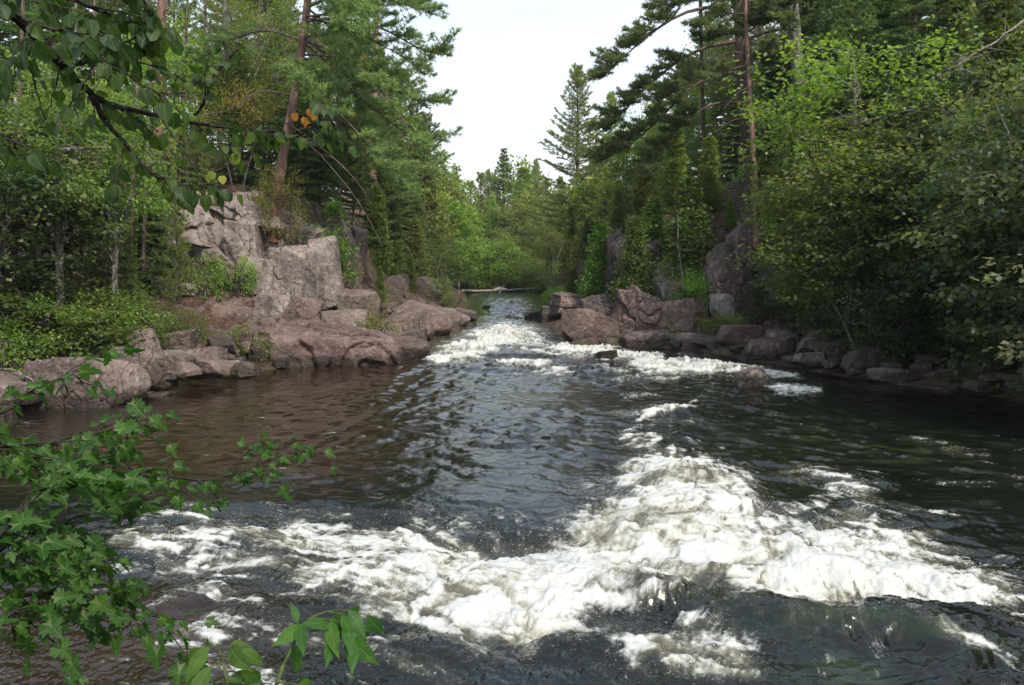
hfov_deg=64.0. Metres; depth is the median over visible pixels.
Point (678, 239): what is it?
thin birch
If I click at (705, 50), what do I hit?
pine tree
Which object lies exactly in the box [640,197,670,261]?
cedar tree
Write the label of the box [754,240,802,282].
boulder
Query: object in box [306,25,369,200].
pine tree
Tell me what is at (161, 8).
pine tree
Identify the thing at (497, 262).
leafy bush
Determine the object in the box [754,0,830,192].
lichen tree
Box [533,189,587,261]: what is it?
birch tree
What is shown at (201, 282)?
leafy bush
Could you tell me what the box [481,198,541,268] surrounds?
maple tree
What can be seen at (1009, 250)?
alder shrub
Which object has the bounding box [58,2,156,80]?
pine tree
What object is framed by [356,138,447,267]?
pine sapling
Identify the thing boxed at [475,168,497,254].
pine tree
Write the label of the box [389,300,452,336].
rock slab
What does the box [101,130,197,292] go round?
hemlock tree
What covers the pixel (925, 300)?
alder shrub
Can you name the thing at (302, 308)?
boulder
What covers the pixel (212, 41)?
red pine tree
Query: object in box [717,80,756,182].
hemlock tree
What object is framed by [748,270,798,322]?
alder shrub
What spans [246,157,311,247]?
yellowing sapling
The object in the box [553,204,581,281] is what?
cedar tree
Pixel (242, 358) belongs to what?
stone
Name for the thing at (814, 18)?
hemlock tree
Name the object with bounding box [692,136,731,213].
cedar tree
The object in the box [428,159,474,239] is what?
birch tree
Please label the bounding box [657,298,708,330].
boulder
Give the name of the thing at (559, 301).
boulder
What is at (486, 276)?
leafy bush
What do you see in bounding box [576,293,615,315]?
rock slab
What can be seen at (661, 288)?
boulder
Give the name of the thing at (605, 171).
pine sapling
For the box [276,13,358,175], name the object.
pine tree
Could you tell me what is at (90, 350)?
stone
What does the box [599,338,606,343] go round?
stone
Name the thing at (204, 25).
shaded trunk
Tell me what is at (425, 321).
boulder
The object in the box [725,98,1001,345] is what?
alder shrub
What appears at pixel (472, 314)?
boulder
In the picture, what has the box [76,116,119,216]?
hemlock tree
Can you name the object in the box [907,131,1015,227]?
maple sapling
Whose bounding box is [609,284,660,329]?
boulder
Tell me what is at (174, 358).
boulder
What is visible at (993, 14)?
cedar tree
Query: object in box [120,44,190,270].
shaded trunk
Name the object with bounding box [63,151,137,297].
pine sapling
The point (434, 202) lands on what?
cedar tree
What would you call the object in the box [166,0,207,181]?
shaded trunk
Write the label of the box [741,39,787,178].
cedar tree
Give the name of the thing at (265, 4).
pine tree
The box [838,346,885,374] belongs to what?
boulder
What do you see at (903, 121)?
maple sapling
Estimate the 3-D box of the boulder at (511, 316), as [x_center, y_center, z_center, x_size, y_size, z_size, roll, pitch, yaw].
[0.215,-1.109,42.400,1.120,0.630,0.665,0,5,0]
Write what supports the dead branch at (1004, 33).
attached to the alder shrub at (974, 81)
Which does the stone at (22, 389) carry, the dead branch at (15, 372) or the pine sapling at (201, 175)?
the dead branch at (15, 372)
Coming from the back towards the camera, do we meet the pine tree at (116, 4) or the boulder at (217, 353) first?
the pine tree at (116, 4)
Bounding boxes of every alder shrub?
[0,98,132,317]
[0,99,124,332]
[444,265,476,289]
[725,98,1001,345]
[741,293,769,324]
[747,150,921,339]
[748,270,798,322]
[756,185,868,330]
[769,265,844,332]
[798,265,942,366]
[808,69,1023,356]
[809,59,910,121]
[811,224,906,348]
[848,49,1023,348]
[860,286,964,362]
[870,215,1001,354]
[872,87,1023,376]
[890,59,1023,340]
[900,55,1023,396]
[912,291,1003,365]
[926,224,1018,339]
[951,203,1023,355]
[959,313,1023,370]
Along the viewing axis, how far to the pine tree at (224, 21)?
34.94 m
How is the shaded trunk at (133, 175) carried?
on the ground at (394, 295)
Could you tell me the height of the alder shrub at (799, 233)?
5.633 m
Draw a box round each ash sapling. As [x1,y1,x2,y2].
[185,638,264,684]
[228,601,383,684]
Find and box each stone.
[14,381,43,404]
[80,341,111,357]
[148,391,174,396]
[165,371,175,379]
[165,380,178,384]
[193,354,213,365]
[227,350,239,359]
[238,356,245,360]
[239,341,254,352]
[382,308,390,313]
[403,294,412,299]
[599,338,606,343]
[668,341,681,347]
[706,342,717,350]
[728,346,739,352]
[731,345,744,349]
[763,320,773,324]
[781,355,798,364]
[821,359,839,368]
[845,368,862,376]
[880,361,901,368]
[913,354,945,365]
[935,368,955,377]
[941,384,959,392]
[947,379,961,382]
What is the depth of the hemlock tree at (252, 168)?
34.98 m
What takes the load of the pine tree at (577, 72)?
on the ground at (394, 295)
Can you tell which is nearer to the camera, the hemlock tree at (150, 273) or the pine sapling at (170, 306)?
the pine sapling at (170, 306)
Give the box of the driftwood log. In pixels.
[461,282,537,292]
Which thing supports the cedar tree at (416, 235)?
on the ground at (394, 295)
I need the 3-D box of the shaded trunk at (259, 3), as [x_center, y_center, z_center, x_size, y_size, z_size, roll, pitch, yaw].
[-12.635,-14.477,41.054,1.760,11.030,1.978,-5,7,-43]
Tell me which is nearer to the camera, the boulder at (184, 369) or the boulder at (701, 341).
the boulder at (184, 369)
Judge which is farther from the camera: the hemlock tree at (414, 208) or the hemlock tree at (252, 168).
the hemlock tree at (414, 208)
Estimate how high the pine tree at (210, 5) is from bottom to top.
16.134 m
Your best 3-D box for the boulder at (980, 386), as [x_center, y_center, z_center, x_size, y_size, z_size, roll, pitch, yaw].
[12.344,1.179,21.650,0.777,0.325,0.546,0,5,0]
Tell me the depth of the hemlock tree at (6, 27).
31.18 m
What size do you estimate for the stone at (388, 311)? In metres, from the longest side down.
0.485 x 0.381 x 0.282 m
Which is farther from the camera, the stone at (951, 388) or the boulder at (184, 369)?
the boulder at (184, 369)
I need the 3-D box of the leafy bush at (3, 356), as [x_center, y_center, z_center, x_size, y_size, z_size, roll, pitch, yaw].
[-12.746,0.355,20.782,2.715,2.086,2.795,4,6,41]
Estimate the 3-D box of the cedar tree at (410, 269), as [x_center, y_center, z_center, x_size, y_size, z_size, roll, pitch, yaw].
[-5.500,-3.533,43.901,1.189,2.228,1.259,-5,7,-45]
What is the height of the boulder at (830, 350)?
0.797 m
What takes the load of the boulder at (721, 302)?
on the ground at (394, 295)
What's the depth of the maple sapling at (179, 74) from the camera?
33.69 m
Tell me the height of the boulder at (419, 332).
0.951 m
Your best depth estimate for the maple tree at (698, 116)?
50.57 m
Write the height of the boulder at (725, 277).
3.457 m
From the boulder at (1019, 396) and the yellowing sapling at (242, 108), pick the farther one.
the yellowing sapling at (242, 108)
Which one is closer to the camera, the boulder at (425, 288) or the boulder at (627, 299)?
the boulder at (627, 299)
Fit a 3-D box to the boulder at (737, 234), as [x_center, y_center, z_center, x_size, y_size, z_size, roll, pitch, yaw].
[9.928,-3.908,34.007,1.837,2.112,1.651,0,5,0]
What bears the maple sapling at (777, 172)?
on the ground at (394, 295)
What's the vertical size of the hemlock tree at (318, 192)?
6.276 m
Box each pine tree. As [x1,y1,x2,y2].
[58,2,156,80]
[78,0,175,181]
[121,0,202,167]
[132,0,223,140]
[142,0,197,153]
[174,0,463,244]
[183,0,256,172]
[188,0,284,130]
[198,0,258,180]
[198,0,311,151]
[270,0,313,187]
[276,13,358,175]
[304,35,382,209]
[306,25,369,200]
[332,125,377,224]
[333,13,407,237]
[334,96,416,273]
[343,104,361,221]
[353,45,423,196]
[366,12,378,210]
[377,73,444,208]
[384,111,457,228]
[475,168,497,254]
[476,194,509,266]
[526,62,620,232]
[528,158,543,233]
[548,176,565,256]
[577,0,826,193]
[579,90,630,231]
[654,55,723,178]
[675,0,801,246]
[686,19,735,172]
[713,23,779,132]
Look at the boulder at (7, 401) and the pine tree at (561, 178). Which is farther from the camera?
the pine tree at (561, 178)
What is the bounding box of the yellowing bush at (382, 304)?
[362,288,392,328]
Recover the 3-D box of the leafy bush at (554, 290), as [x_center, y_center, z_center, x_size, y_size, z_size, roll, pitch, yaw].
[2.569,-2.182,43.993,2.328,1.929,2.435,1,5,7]
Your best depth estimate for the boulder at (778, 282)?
32.56 m
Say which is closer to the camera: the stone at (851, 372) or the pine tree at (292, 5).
the stone at (851, 372)
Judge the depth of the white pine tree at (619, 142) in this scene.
37.21 m
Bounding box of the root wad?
[492,284,512,291]
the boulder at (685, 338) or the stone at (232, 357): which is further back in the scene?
the boulder at (685, 338)
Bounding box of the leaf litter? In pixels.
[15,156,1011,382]
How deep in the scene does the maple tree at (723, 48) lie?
48.85 m
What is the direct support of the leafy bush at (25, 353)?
on the ground at (394, 295)
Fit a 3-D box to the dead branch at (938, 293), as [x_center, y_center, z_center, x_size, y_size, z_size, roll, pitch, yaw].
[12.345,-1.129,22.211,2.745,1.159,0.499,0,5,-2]
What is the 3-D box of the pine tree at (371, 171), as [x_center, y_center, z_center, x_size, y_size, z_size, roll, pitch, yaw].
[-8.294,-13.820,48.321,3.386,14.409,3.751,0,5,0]
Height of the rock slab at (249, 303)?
2.293 m
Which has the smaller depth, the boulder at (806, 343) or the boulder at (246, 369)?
the boulder at (246, 369)
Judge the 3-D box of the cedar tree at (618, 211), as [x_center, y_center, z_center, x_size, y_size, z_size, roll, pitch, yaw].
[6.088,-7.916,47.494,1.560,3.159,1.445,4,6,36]
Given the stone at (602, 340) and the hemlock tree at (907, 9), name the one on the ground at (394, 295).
the hemlock tree at (907, 9)
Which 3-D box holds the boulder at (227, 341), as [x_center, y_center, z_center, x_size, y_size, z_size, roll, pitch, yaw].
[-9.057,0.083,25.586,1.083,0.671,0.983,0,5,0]
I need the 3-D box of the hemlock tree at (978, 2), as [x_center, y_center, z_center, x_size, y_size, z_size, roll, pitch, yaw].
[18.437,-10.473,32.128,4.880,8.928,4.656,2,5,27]
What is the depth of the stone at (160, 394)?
21.38 m
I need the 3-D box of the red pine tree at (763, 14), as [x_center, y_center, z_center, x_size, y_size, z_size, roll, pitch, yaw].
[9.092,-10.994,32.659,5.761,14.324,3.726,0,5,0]
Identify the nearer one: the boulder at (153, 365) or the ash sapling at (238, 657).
the ash sapling at (238, 657)
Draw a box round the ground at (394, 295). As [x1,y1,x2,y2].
[0,85,1023,408]
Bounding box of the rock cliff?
[64,191,354,310]
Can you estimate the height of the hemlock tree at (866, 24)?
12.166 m
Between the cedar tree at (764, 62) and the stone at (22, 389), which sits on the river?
the stone at (22, 389)
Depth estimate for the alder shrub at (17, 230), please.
23.59 m
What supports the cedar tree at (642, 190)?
on the ground at (394, 295)
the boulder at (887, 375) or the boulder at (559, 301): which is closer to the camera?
the boulder at (887, 375)
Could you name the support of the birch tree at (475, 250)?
on the ground at (394, 295)
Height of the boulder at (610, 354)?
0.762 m
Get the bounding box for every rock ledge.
[234,313,404,366]
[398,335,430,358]
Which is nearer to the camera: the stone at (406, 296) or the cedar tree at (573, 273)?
the stone at (406, 296)
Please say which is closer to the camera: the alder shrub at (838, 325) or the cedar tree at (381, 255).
the alder shrub at (838, 325)
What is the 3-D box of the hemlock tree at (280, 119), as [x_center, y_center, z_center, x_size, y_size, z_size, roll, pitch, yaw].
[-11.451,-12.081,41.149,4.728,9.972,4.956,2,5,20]
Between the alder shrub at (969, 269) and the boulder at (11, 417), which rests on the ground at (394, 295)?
the alder shrub at (969, 269)
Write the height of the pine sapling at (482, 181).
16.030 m
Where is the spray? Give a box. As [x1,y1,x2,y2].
[152,453,1018,674]
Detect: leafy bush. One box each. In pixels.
[0,274,167,356]
[0,286,95,364]
[0,315,71,370]
[30,286,172,357]
[78,297,177,355]
[134,303,176,332]
[163,306,213,342]
[171,250,232,299]
[209,252,260,301]
[223,320,277,362]
[296,222,358,288]
[356,311,402,337]
[423,275,459,305]
[440,291,471,308]
[442,236,534,288]
[451,265,508,291]
[463,270,529,291]
[473,264,542,291]
[496,256,546,289]
[501,274,546,291]
[508,257,561,292]
[538,284,564,307]
[666,268,713,315]
[691,309,747,333]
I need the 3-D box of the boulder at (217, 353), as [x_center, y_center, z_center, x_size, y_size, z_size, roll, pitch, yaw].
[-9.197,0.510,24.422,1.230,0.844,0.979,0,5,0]
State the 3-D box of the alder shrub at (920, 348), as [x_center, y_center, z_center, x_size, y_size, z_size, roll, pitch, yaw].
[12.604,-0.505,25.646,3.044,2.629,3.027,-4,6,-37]
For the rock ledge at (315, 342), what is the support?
on the ground at (394, 295)
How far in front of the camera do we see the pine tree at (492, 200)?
102.60 m
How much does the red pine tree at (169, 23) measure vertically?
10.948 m
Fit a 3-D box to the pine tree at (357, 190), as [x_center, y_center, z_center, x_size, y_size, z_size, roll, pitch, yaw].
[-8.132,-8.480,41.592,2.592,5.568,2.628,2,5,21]
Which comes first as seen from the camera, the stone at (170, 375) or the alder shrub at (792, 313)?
the stone at (170, 375)
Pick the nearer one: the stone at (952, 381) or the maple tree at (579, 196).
the stone at (952, 381)
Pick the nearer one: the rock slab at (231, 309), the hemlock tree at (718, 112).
the rock slab at (231, 309)
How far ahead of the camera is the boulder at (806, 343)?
27.11 m
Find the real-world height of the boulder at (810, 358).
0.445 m
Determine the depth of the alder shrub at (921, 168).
21.46 m
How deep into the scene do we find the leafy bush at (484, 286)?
93.61 m
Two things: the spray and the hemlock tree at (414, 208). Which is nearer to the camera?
the spray
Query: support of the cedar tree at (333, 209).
on the ground at (394, 295)
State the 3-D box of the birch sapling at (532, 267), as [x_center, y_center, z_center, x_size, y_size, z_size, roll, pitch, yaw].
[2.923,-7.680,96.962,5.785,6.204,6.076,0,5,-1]
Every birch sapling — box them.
[460,254,489,289]
[476,227,527,284]
[515,252,552,290]
[517,223,583,298]
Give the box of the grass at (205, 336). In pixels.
[6,326,247,371]
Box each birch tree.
[126,2,255,188]
[192,0,315,185]
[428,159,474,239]
[439,204,488,293]
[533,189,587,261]
[583,130,663,232]
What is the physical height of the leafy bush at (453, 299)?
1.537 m
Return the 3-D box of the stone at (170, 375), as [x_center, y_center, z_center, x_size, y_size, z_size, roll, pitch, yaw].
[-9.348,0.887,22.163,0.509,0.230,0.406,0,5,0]
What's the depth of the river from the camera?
10.96 m
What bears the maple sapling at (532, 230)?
on the ground at (394, 295)
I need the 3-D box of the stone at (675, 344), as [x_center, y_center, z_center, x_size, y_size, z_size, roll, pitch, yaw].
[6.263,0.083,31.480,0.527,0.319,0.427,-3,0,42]
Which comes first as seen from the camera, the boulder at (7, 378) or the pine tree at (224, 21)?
the boulder at (7, 378)
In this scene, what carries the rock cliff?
on the ground at (394, 295)
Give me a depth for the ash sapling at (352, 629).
1.93 m
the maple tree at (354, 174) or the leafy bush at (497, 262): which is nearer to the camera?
the maple tree at (354, 174)
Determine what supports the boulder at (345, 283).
on the ground at (394, 295)
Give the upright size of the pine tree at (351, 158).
8.595 m
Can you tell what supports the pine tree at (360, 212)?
on the ground at (394, 295)
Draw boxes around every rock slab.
[208,291,254,320]
[239,291,292,307]
[319,308,368,327]
[332,288,380,321]
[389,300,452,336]
[424,303,470,327]
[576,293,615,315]
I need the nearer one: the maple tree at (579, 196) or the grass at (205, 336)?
the grass at (205, 336)
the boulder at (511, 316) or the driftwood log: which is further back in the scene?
the driftwood log
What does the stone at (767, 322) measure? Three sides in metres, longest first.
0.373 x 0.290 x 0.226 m
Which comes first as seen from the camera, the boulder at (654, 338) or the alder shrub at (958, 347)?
the alder shrub at (958, 347)
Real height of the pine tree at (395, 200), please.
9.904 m
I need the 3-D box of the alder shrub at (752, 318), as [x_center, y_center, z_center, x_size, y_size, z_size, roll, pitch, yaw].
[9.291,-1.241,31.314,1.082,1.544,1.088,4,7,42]
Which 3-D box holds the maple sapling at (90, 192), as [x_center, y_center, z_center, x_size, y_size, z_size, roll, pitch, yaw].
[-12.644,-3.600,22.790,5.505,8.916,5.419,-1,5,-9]
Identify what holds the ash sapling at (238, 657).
on the ground at (394, 295)
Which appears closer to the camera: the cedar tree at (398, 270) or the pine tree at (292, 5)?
the cedar tree at (398, 270)
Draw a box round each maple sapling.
[0,47,163,354]
[25,67,191,337]
[77,32,229,199]
[427,232,467,280]
[514,203,563,282]
[714,14,1001,334]
[740,142,823,267]
[865,69,964,219]
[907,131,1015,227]
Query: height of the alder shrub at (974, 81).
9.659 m
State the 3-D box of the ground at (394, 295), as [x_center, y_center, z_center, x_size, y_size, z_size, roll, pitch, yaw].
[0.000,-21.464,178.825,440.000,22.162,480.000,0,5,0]
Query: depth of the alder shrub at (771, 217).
28.05 m
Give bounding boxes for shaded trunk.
[10,0,37,284]
[62,3,76,292]
[62,69,80,165]
[68,81,113,294]
[75,0,97,269]
[91,102,177,294]
[109,59,161,283]
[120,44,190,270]
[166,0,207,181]
[196,0,220,183]
[252,0,260,164]
[676,0,719,164]
[740,10,748,175]
[756,2,765,162]
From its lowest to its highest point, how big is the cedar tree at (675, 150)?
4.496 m
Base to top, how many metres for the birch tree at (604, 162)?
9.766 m
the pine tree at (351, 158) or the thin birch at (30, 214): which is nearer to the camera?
the thin birch at (30, 214)
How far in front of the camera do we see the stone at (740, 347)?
29.72 m
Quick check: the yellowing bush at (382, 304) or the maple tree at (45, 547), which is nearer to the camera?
the maple tree at (45, 547)
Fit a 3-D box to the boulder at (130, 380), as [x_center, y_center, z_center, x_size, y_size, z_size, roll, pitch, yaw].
[-10.534,1.004,20.298,2.688,1.472,1.922,0,5,0]
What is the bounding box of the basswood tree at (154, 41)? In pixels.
[0,0,356,214]
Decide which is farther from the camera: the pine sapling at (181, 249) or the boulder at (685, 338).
the boulder at (685, 338)
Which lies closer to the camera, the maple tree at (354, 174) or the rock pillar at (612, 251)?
the rock pillar at (612, 251)
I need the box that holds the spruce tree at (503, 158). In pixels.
[482,148,520,232]
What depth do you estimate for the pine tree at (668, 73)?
60.14 m
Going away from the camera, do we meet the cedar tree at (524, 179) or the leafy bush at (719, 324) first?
the leafy bush at (719, 324)
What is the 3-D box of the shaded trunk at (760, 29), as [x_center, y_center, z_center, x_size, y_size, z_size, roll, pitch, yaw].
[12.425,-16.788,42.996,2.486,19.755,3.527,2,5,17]
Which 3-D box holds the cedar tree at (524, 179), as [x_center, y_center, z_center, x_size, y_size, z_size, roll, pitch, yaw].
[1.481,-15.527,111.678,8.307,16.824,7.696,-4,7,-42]
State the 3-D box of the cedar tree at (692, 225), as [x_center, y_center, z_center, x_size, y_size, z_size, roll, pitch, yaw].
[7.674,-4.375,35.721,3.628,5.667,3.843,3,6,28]
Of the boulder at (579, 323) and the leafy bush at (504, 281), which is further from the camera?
the leafy bush at (504, 281)
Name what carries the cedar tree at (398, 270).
on the ground at (394, 295)
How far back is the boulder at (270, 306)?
29.09 m
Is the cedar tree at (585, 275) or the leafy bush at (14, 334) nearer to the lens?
the leafy bush at (14, 334)
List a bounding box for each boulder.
[0,371,24,393]
[0,393,21,410]
[0,409,17,425]
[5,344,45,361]
[23,356,150,408]
[110,346,167,388]
[127,328,162,350]
[157,329,198,351]
[163,350,189,371]
[175,361,202,377]
[186,346,227,365]
[198,359,240,376]
[206,335,237,355]
[235,361,256,377]
[251,293,292,320]
[272,354,288,367]
[279,297,323,321]
[340,258,354,288]
[379,314,418,335]
[384,274,410,291]
[402,327,427,340]
[411,276,442,304]
[416,315,433,340]
[452,307,476,321]
[505,315,520,318]
[524,310,539,318]
[538,305,555,322]
[548,291,585,317]
[561,308,618,340]
[594,350,617,358]
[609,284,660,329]
[616,289,659,310]
[619,329,669,347]
[652,259,695,297]
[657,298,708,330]
[665,281,682,300]
[668,333,712,346]
[690,335,721,347]
[701,242,755,313]
[709,293,734,323]
[716,324,764,345]
[725,223,769,271]
[733,367,772,386]
[737,336,795,361]
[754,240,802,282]
[764,329,800,346]
[769,260,825,311]
[792,352,824,365]
[795,328,833,353]
[813,341,845,362]
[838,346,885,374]
[866,367,909,383]
[900,373,925,383]
[909,362,934,374]
[961,380,998,392]
[967,352,1019,370]
[977,372,1023,386]
[1004,382,1023,400]
[1016,361,1022,376]
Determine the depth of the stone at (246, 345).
26.54 m
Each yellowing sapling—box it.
[186,69,285,193]
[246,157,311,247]
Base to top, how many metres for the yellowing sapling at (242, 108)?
5.495 m
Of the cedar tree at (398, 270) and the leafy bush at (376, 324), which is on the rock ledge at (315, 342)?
the leafy bush at (376, 324)
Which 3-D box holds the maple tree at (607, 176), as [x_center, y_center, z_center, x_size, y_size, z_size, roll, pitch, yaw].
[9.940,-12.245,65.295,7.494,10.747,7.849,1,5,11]
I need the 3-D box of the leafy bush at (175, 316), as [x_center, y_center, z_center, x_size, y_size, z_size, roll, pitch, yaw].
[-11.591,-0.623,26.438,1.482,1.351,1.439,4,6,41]
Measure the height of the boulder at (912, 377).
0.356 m
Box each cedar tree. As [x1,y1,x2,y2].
[283,79,329,200]
[321,200,363,288]
[365,184,403,274]
[372,266,389,302]
[384,206,413,276]
[401,218,433,278]
[402,256,418,292]
[403,144,463,289]
[499,166,539,277]
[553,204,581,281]
[561,267,581,293]
[574,224,609,298]
[575,217,593,259]
[575,253,593,294]
[604,179,627,231]
[606,215,657,312]
[620,219,625,233]
[625,146,656,217]
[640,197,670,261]
[649,127,695,213]
[650,176,717,296]
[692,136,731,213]
[723,198,737,229]
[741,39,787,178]
[810,11,864,147]
[857,0,912,195]
[895,0,983,230]
[932,0,1023,286]
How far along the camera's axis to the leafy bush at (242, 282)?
29.67 m
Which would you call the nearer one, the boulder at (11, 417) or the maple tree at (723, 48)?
the boulder at (11, 417)
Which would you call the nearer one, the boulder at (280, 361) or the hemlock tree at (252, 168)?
the boulder at (280, 361)
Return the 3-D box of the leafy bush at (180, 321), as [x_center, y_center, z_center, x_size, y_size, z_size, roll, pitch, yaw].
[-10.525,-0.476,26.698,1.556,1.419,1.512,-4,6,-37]
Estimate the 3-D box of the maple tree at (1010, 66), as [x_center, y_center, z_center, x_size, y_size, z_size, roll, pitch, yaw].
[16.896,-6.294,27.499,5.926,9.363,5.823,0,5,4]
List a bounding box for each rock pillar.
[351,225,368,288]
[604,233,630,296]
[643,239,661,292]
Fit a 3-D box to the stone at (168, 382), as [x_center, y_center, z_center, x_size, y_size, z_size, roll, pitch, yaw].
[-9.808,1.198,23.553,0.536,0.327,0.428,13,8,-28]
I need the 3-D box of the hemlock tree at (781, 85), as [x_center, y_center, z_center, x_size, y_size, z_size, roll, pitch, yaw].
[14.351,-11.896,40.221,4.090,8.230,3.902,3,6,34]
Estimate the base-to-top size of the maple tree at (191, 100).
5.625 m
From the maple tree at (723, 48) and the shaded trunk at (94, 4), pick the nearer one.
the shaded trunk at (94, 4)
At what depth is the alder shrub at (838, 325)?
26.18 m
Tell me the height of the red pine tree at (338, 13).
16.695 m
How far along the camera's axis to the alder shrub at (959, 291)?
24.23 m
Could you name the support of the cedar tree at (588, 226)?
on the ground at (394, 295)
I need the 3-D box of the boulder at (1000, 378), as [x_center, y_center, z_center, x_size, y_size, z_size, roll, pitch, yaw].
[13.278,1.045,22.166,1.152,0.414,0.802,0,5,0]
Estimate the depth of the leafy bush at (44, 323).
22.36 m
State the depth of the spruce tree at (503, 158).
117.81 m
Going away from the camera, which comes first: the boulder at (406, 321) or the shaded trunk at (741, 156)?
the boulder at (406, 321)
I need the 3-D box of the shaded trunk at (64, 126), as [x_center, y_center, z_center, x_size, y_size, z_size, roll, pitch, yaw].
[-15.075,-5.906,27.738,1.682,7.880,2.121,-4,6,-40]
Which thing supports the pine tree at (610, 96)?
on the ground at (394, 295)
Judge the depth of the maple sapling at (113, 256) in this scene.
24.38 m
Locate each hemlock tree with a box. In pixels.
[0,0,84,190]
[1,0,124,166]
[18,181,54,330]
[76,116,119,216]
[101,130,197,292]
[207,41,276,184]
[248,0,321,187]
[284,69,349,202]
[388,165,440,274]
[690,45,753,189]
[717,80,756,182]
[755,58,791,176]
[760,14,820,176]
[761,0,919,252]
[764,0,875,183]
[858,0,960,221]
[897,0,934,86]
[962,0,1018,77]
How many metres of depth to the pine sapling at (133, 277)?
27.34 m
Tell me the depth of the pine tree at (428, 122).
68.55 m
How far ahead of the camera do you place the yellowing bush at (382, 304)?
29.80 m
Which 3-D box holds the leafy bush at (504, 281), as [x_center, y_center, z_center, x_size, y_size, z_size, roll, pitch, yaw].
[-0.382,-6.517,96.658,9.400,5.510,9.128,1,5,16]
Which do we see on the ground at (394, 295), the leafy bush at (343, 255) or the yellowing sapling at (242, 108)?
the leafy bush at (343, 255)
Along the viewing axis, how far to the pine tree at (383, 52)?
56.60 m
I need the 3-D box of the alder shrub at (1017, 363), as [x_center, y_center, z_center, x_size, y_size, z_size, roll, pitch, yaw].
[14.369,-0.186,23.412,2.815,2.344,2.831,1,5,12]
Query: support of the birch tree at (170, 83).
on the ground at (394, 295)
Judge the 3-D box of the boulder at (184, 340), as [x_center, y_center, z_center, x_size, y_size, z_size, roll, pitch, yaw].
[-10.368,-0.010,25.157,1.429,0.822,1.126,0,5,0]
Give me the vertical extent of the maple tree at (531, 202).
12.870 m
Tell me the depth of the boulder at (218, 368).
23.46 m
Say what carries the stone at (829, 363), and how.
on the river
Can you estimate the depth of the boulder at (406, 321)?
31.60 m
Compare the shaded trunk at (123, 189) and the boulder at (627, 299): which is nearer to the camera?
the shaded trunk at (123, 189)
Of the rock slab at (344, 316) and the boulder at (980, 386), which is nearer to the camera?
the boulder at (980, 386)
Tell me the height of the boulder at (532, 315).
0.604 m
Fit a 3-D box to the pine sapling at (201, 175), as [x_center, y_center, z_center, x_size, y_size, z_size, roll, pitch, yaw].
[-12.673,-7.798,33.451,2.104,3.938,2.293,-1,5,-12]
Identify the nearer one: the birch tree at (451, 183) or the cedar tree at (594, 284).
the cedar tree at (594, 284)
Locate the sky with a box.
[2,0,1019,212]
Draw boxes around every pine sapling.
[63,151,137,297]
[119,227,147,306]
[155,164,197,302]
[160,271,180,320]
[176,104,227,190]
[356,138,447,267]
[460,179,495,262]
[462,227,496,280]
[469,172,508,259]
[520,179,560,267]
[572,165,625,239]
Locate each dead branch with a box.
[1,368,32,383]
[919,280,999,319]
[936,11,1023,92]
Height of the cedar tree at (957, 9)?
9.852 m
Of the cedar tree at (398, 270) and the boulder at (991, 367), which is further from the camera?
the cedar tree at (398, 270)
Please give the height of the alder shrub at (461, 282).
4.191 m
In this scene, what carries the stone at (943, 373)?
on the ground at (394, 295)
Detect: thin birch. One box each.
[2,95,49,294]
[670,211,700,297]
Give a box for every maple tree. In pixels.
[0,345,336,684]
[168,69,224,136]
[327,119,369,196]
[428,186,478,283]
[435,173,485,282]
[474,153,554,226]
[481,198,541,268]
[503,187,558,261]
[555,173,612,240]
[590,126,663,219]
[600,94,699,203]
[647,83,725,173]
[684,1,788,134]
[925,16,1023,150]
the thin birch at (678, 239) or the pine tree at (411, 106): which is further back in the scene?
the pine tree at (411, 106)
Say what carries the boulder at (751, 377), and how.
in the river
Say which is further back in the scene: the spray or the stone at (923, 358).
the stone at (923, 358)
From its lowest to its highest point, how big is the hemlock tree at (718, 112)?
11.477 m
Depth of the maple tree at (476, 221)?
84.02 m
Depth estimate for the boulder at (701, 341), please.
30.87 m
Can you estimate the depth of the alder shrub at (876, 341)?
24.89 m
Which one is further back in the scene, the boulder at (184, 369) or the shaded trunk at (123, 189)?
the shaded trunk at (123, 189)
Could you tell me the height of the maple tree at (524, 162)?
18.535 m
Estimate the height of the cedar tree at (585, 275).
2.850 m
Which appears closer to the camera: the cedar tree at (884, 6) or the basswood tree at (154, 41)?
the basswood tree at (154, 41)
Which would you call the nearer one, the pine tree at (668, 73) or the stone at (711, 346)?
the stone at (711, 346)
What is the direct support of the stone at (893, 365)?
on the ground at (394, 295)
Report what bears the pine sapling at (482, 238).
on the ground at (394, 295)
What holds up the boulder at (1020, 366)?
on the ground at (394, 295)
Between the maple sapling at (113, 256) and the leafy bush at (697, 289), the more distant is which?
the leafy bush at (697, 289)
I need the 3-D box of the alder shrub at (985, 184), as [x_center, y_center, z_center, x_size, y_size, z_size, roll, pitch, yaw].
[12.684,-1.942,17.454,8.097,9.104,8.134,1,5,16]
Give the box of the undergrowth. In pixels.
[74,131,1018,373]
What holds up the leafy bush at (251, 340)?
on the rock ledge at (315, 342)
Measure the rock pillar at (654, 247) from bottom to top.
3.546 m
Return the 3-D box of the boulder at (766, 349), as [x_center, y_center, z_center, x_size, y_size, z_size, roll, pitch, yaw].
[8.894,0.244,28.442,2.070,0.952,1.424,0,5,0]
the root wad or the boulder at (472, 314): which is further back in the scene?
the root wad
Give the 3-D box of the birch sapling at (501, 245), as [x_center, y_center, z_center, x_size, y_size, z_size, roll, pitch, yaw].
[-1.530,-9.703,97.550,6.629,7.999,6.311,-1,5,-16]
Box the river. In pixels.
[0,291,1023,684]
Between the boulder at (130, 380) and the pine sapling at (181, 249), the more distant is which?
the pine sapling at (181, 249)

